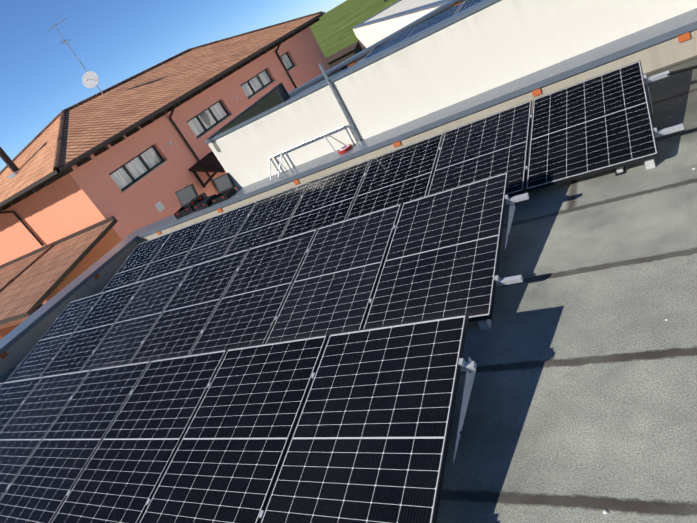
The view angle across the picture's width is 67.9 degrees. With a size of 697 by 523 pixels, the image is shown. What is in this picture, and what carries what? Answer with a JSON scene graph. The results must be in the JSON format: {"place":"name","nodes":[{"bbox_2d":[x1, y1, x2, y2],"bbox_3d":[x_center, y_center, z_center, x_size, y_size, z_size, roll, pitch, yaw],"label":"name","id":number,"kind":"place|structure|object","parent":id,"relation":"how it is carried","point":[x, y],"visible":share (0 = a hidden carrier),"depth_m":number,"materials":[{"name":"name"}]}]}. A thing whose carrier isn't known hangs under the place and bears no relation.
{"place":"outdoors","nodes":[
{"label":"outdoors","id":0,"kind":"place"},
{"bbox_2d":[0,0,346,170],"label":"sky","id":1,"kind":"structure","parent":0,"point":[116,40],"materials":[{"name":"blue"}]},
{"bbox_2d":[207,83,289,138],"bbox_3d":[-1.946,-2.737,9.531,2.039,0.295,0.225,-14,29,34],"label":"skylight wedge","id":2,"kind":"object","parent":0,"point":[278,94],"visible":1,"depth_m":9.18,"materials":[{"name":"black"}]},
{"bbox_2d":[338,144,352,153],"bbox_3d":[-0.060,-1.911,8.778,0.257,0.062,0.257,-14,29,34],"label":"helmet","id":3,"kind":"object","parent":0,"point":[345,148],"visible":1,"depth_m":8.71,"materials":[{"name":"red plastic"}]},
{"bbox_2d":[309,0,398,57],"bbox_3d":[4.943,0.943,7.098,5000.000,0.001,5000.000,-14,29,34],"label":"ground","id":4,"kind":"structure","parent":0,"point":[332,31],"depth_m":164.09,"materials":[{"name":"green plant"}]},
{"bbox_2d":[0,299,46,339],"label":"lean to walls","id":5,"kind":"structure","parent":4,"relation":"on","point":[6,328],"depth_m":15.52,"materials":[{"name":"orange paint"}]},
{"bbox_2d":[0,216,117,324],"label":"lean to roof","id":6,"kind":"object","parent":5,"relation":"on","point":[30,282],"visible":0.96,"depth_m":16.15,"materials":[{"name":"orange tile"}]},
{"bbox_2d":[326,41,361,67],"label":"field shed","id":7,"kind":"structure","parent":4,"relation":"on","point":[339,57],"depth_m":54.69,"materials":[{"name":"brown wood"}]},
{"bbox_2d":[207,0,696,188],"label":"block walls","id":8,"kind":"structure","parent":0,"point":[493,45],"depth_m":7.69,"materials":[{"name":"white paint"}]},
{"bbox_2d":[328,65,347,76],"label":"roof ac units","id":9,"kind":"object","parent":8,"relation":"on","point":[337,70],"visible":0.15,"depth_m":8.79,"materials":[{"name":"plastic"}]},
{"bbox_2d":[205,0,497,143],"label":"wall coping","id":10,"kind":"object","parent":8,"relation":"on","point":[296,93],"visible":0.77,"depth_m":8.67,"materials":[{"name":"grey metal"}]},
{"bbox_2d":[348,1,460,66],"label":"higher block weep bricks","id":11,"kind":"object","parent":8,"relation":"in","point":[353,62],"visible":0.54,"depth_m":9.46,"materials":[{"name":"orange brick"}]},
{"bbox_2d":[363,0,482,59],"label":"solar panels","id":12,"kind":"object","parent":8,"relation":"on","point":[430,22],"visible":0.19,"depth_m":8.53,"materials":[{"name":"blue"}]},
{"label":"yard pavement","id":13,"kind":"structure","parent":0,"visible":0},
{"bbox_2d":[0,27,330,300],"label":"house walls","id":14,"kind":"structure","parent":13,"relation":"on","point":[87,194],"depth_m":18.55,"materials":[{"name":"orange paint"}]},
{"bbox_2d":[0,38,296,245],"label":"drainpipes","id":15,"kind":"object","parent":14,"relation":"attached to","point":[159,206],"visible":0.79,"depth_m":19.22,"materials":[{"name":"metal"}]},
{"bbox_2d":[0,11,324,211],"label":"house roof","id":16,"kind":"structure","parent":14,"relation":"on","point":[62,143],"depth_m":19.90,"materials":[{"name":"brown tile"}]},
{"bbox_2d":[0,147,19,178],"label":"chimney pipe","id":17,"kind":"object","parent":16,"relation":"on","point":[9,162],"visible":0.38,"depth_m":18.36,"materials":[{"name":"metal"}]},
{"bbox_2d":[45,18,103,94],"bbox_3d":[-11.133,-8.272,21.299,1.065,3.100,1.000,-14,29,34],"label":"antenna dish","id":18,"kind":"object","parent":16,"relation":"on","point":[90,79],"visible":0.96,"depth_m":21.44,"materials":[{"name":"white metal"}]},
{"bbox_2d":[109,52,297,192],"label":"house windows","id":19,"kind":"structure","parent":14,"relation":"in","point":[132,171],"depth_m":20.64,"materials":[{"name":"grey glass"}]},
{"bbox_2d":[188,151,224,187],"bbox_3d":[-4.762,-4.127,20.443,1.480,0.904,2.900,-14,29,34],"label":"door canopy","id":20,"kind":"object","parent":14,"relation":"attached to","point":[209,162],"visible":0.46,"depth_m":19.67,"materials":[{"name":"brown wood"}]},
{"bbox_2d":[0,29,696,377],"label":"building walls","id":21,"kind":"structure","parent":13,"relation":"on","point":[663,54],"depth_m":8.21,"materials":[{"name":"beige paint"}]},
{"bbox_2d":[0,32,690,358],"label":"weep bricks","id":22,"kind":"object","parent":21,"relation":"on","point":[681,38],"visible":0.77,"depth_m":8.02,"materials":[{"name":"orange brick"}]},
{"bbox_2d":[0,55,696,522],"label":"flat roof","id":23,"kind":"structure","parent":21,"relation":"on","point":[582,403],"depth_m":3.18,"materials":[{"name":"grey concrete"}]},
{"bbox_2d":[0,314,476,522],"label":"solar row","id":24,"kind":"object","parent":23,"relation":"on","point":[354,426],"visible":1,"depth_m":3.73,"materials":[{"name":"black"}]},
{"bbox_2d":[6,172,528,381],"bbox_3d":[-1.940,0.597,6.536,8.368,0.422,1.701,-14,29,34],"label":"solar row","id":25,"kind":"object","parent":23,"relation":"on","point":[434,256],"visible":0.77,"depth_m":5.39,"materials":[{"name":"black"}]},
{"bbox_2d":[101,60,683,292],"bbox_3d":[-0.772,-0.603,7.536,9.552,0.422,1.701,-14,29,34],"label":"solar row","id":26,"kind":"object","parent":23,"relation":"on","point":[597,124],"visible":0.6,"depth_m":6.14,"materials":[{"name":"black"}]},
{"bbox_2d":[595,99,695,513],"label":"roof pebbles","id":27,"kind":"object","parent":23,"relation":"on","point":[605,511],"visible":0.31,"depth_m":2.73,"materials":[{"name":"white"}]},
{"bbox_2d":[667,65,696,75],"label":"cable conduit","id":28,"kind":"object","parent":23,"relation":"on","point":[683,70],"visible":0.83,"depth_m":5.13,"materials":[{"name":"black plastic"}]},
{"bbox_2d":[0,8,696,354],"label":"parapet coping","id":29,"kind":"object","parent":21,"relation":"on","point":[680,24],"visible":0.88,"depth_m":7.89,"materials":[{"name":"grey metal"}]},
{"bbox_2d":[174,173,235,218],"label":"tool cases","id":30,"kind":"object","parent":29,"relation":"on","point":[190,199],"visible":1,"depth_m":10.68,"materials":[{"name":"black plastic"}]},
{"bbox_2d":[270,125,354,180],"bbox_3d":[-0.746,-1.913,9.202,1.860,0.378,0.298,-14,29,34],"label":"metal railing","id":31,"kind":"object","parent":29,"relation":"on","point":[309,140],"visible":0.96,"depth_m":9.27,"materials":[{"name":"silver metal"}]},
{"bbox_2d":[318,63,363,144],"bbox_3d":[-0.135,-2.592,8.530,0.140,1.405,0.140,-14,29,34],"label":"pole","id":32,"kind":"object","parent":29,"relation":"on","point":[339,103],"visible":0.96,"depth_m":8.52,"materials":[{"name":"grey metal"}]},
{"bbox_2d":[353,0,439,49],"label":"block walls","id":33,"kind":"structure","parent":13,"relation":"on","point":[367,36],"depth_m":21.51,"materials":[{"name":"beige paint"}]},
{"bbox_2d":[352,0,449,28],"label":"block coping","id":34,"kind":"object","parent":33,"relation":"on","point":[424,7],"visible":1,"depth_m":18.52,"materials":[{"name":"metal"}]}
]}

